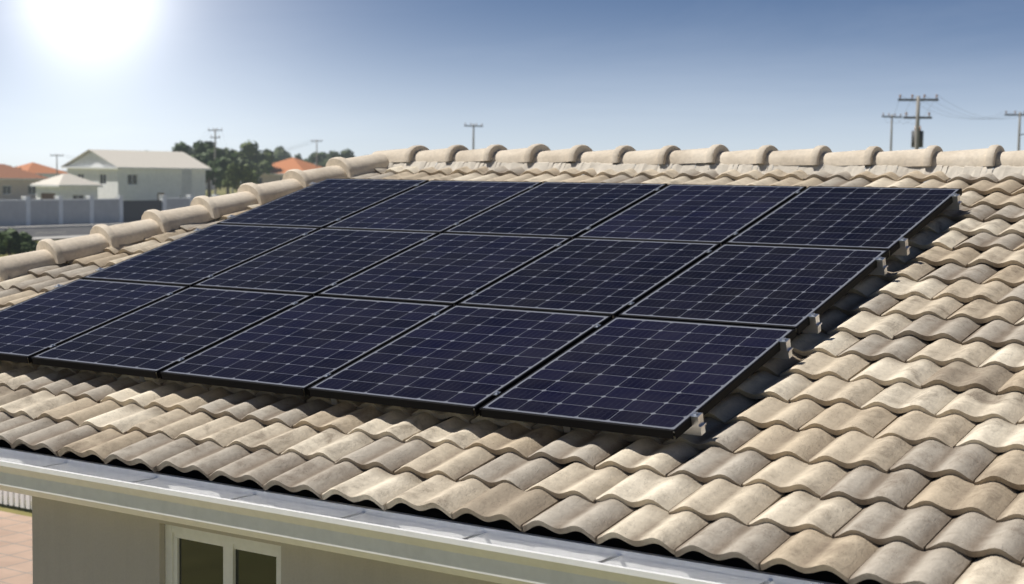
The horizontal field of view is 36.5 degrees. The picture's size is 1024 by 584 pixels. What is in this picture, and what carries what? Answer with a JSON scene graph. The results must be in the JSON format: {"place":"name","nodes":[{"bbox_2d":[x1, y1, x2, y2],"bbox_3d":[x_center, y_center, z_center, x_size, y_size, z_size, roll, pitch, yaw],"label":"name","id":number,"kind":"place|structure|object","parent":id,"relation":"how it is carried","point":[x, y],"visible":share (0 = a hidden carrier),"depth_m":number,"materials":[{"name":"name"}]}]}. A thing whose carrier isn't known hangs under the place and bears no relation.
{"place":"outdoors","nodes":[
{"label":"outdoors","id":0,"kind":"place"},
{"bbox_2d":[0,511,32,583],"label":"patio","id":1,"kind":"structure","parent":0,"point":[16,562],"depth_m":18.04,"materials":[{"name":"tile"}]},
{"bbox_2d":[0,164,47,199],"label":"house","id":2,"kind":"structure","parent":0,"point":[15,183],"depth_m":211.13,"materials":[{"name":"grey"}]},
{"bbox_2d":[16,162,66,177],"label":"house","id":3,"kind":"structure","parent":0,"point":[42,170],"depth_m":283.80,"materials":[{"name":"orange tile"}]},
{"bbox_2d":[0,222,127,238],"bbox_3d":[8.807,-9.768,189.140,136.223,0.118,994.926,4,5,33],"label":"street","id":4,"kind":"structure","parent":0,"point":[55,231],"depth_m":112.22,"materials":[{"name":"grey asphalt"}]},
{"bbox_2d":[0,170,239,516],"bbox_3d":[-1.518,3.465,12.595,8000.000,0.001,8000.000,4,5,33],"label":"ground","id":5,"kind":"structure","parent":0,"point":[14,509],"depth_m":20.40,"materials":[{"name":"green plant"}]},
{"bbox_2d":[0,490,31,508],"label":"picket fence","id":6,"kind":"object","parent":5,"relation":"on","point":[9,497],"visible":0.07,"depth_m":20.11,"materials":[{"name":"white wood"}]},
{"bbox_2d":[0,228,37,255],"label":"shrub","id":7,"kind":"object","parent":5,"relation":"on","point":[12,241],"visible":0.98,"depth_m":75.87,"materials":[{"name":"green plant"}]},
{"bbox_2d":[50,154,62,175],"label":"utility pole","id":8,"kind":"object","parent":5,"relation":"on","point":[56,162],"visible":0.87,"depth_m":239.12,"materials":[{"name":"wood"}]},
{"bbox_2d":[30,174,102,198],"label":"house","id":9,"kind":"structure","parent":5,"relation":"on","point":[68,186],"depth_m":142.69,"materials":[{"name":"grey paint"}]},
{"bbox_2d":[0,195,219,225],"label":"yard walls","id":10,"kind":"structure","parent":5,"relation":"on","point":[26,210],"depth_m":122.45,"materials":[{"name":"grey concrete"}]},
{"bbox_2d":[171,145,195,155],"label":"tree","id":11,"kind":"object","parent":5,"relation":"on","point":[190,149],"visible":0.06,"depth_m":291.93,"materials":[{"name":"green plant"}]},
{"bbox_2d":[171,140,239,196],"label":"tree","id":12,"kind":"object","parent":5,"relation":"on","point":[206,148],"visible":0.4,"depth_m":208.68,"materials":[{"name":"green plant"}]},
{"bbox_2d":[191,154,230,189],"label":"tree","id":13,"kind":"object","parent":5,"relation":"on","point":[217,166],"visible":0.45,"depth_m":184.92,"materials":[{"name":"green plant"}]},
{"bbox_2d":[208,128,222,194],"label":"utility pole","id":14,"kind":"object","parent":5,"relation":"on","point":[214,130],"visible":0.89,"depth_m":195.56,"materials":[{"name":"wood"}]},
{"bbox_2d":[216,147,254,193],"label":"tree","id":15,"kind":"object","parent":5,"relation":"on","point":[225,151],"visible":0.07,"depth_m":229.47,"materials":[{"name":"green plant"}]},
{"bbox_2d":[220,161,259,190],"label":"tree","id":16,"kind":"object","parent":5,"relation":"on","point":[235,176],"visible":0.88,"depth_m":170.40,"materials":[{"name":"green plant"}]},
{"bbox_2d":[229,140,274,175],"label":"tree","id":17,"kind":"object","parent":5,"relation":"on","point":[263,162],"visible":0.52,"depth_m":244.71,"materials":[{"name":"green plant"}]},
{"bbox_2d":[258,150,280,162],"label":"tree","id":18,"kind":"object","parent":5,"relation":"on","point":[275,160],"visible":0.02,"depth_m":294.73,"materials":[{"name":"green plant"}]},
{"bbox_2d":[264,148,292,160],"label":"tree","id":19,"kind":"object","parent":5,"relation":"on","point":[282,155],"visible":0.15,"depth_m":390.50,"materials":[{"name":"green plant"}]},
{"bbox_2d":[273,146,291,156],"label":"tree","id":20,"kind":"object","parent":5,"relation":"on","point":[282,147],"visible":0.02,"depth_m":534.35,"materials":[{"name":"green plant"}]},
{"bbox_2d":[294,152,326,164],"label":"tree","id":21,"kind":"object","parent":5,"relation":"on","point":[299,157],"visible":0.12,"depth_m":355.59,"materials":[{"name":"green plant"}]},
{"bbox_2d":[311,140,322,166],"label":"utility pole","id":22,"kind":"object","parent":5,"relation":"on","point":[316,141],"visible":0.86,"depth_m":251.93,"materials":[{"name":"wood"}]},
{"bbox_2d":[311,149,353,166],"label":"tree","id":23,"kind":"object","parent":5,"relation":"on","point":[322,161],"visible":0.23,"depth_m":325.94,"materials":[{"name":"green plant"}]},
{"bbox_2d":[464,123,482,149],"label":"utility pole","id":24,"kind":"object","parent":5,"relation":"on","point":[473,125],"visible":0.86,"depth_m":149.19,"materials":[{"name":"wood"}]},
{"bbox_2d":[882,113,901,168],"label":"utility pole","id":25,"kind":"object","parent":5,"relation":"on","point":[891,116],"visible":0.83,"depth_m":120.82,"materials":[{"name":"wood"}]},
{"bbox_2d":[898,95,938,169],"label":"utility pole","id":26,"kind":"object","parent":5,"relation":"on","point":[917,135],"visible":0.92,"depth_m":78.92,"materials":[{"name":"wood"}]},
{"bbox_2d":[57,95,1023,158],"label":"power lines","id":27,"kind":"object","parent":26,"relation":"attached to","point":[883,114],"visible":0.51,"depth_m":97.88,"materials":[{"name":"grey metal"}]},
{"bbox_2d":[1005,111,1023,150],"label":"utility pole","id":28,"kind":"object","parent":5,"relation":"on","point":[1019,134],"visible":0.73,"depth_m":105.95,"materials":[{"name":"wood"}]},
{"bbox_2d":[61,149,211,200],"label":"white house","id":29,"kind":"structure","parent":0,"point":[130,175],"depth_m":159.39,"materials":[{"name":"grey paint"}]},
{"bbox_2d":[206,180,216,189],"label":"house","id":30,"kind":"structure","parent":0,"point":[212,187],"depth_m":371.58,"materials":[{"name":"grey"}]},
{"bbox_2d":[256,158,321,183],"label":"house","id":31,"kind":"structure","parent":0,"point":[279,169],"depth_m":247.43,"materials":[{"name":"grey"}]},
{"bbox_2d":[0,447,834,583],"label":"house walls","id":32,"kind":"structure","parent":0,"point":[75,544],"depth_m":7.32,"materials":[{"name":"paint"}]},
{"bbox_2d":[165,524,280,583],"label":"window","id":33,"kind":"structure","parent":32,"relation":"attached to","point":[192,556],"depth_m":7.18,"materials":[{"name":"white paint"}]},
{"bbox_2d":[0,183,1017,583],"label":"roof deck","id":34,"kind":"structure","parent":32,"relation":"on","point":[660,549],"depth_m":6.39,"materials":[{"name":"grey"}]},
{"bbox_2d":[0,453,779,583],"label":"gutter","id":35,"kind":"object","parent":34,"relation":"attached to","point":[484,556],"visible":1,"depth_m":6.47,"materials":[{"name":"white paint"}]},
{"bbox_2d":[0,162,1023,583],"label":"roof tiles","id":36,"kind":"object","parent":34,"relation":"on","point":[846,440],"visible":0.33,"depth_m":6.86,"materials":[{"name":"concrete"}]},
{"bbox_2d":[27,182,961,435],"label":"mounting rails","id":37,"kind":"object","parent":36,"relation":"on","point":[697,427],"visible":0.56,"depth_m":7.69,"materials":[{"name":"silver metal"}]},
{"bbox_2d":[0,178,961,438],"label":"solar panels","id":38,"kind":"object","parent":37,"relation":"attached to","point":[684,336],"visible":1,"depth_m":8.76,"materials":[{"name":"black"}]},
{"bbox_2d":[11,161,1023,278],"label":"mortar","id":39,"kind":"object","parent":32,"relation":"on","point":[999,172],"visible":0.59,"depth_m":11.28,"materials":[{"name":"beige concrete"}]},
{"bbox_2d":[0,144,1023,281],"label":"ridge tiles","id":40,"kind":"object","parent":39,"relation":"on","point":[100,238],"visible":0.97,"depth_m":11.62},
{"bbox_2d":[0,0,1023,181],"label":"sky","id":41,"kind":"structure","parent":0,"point":[363,77],"materials":[{"name":"blue"}]}
]}

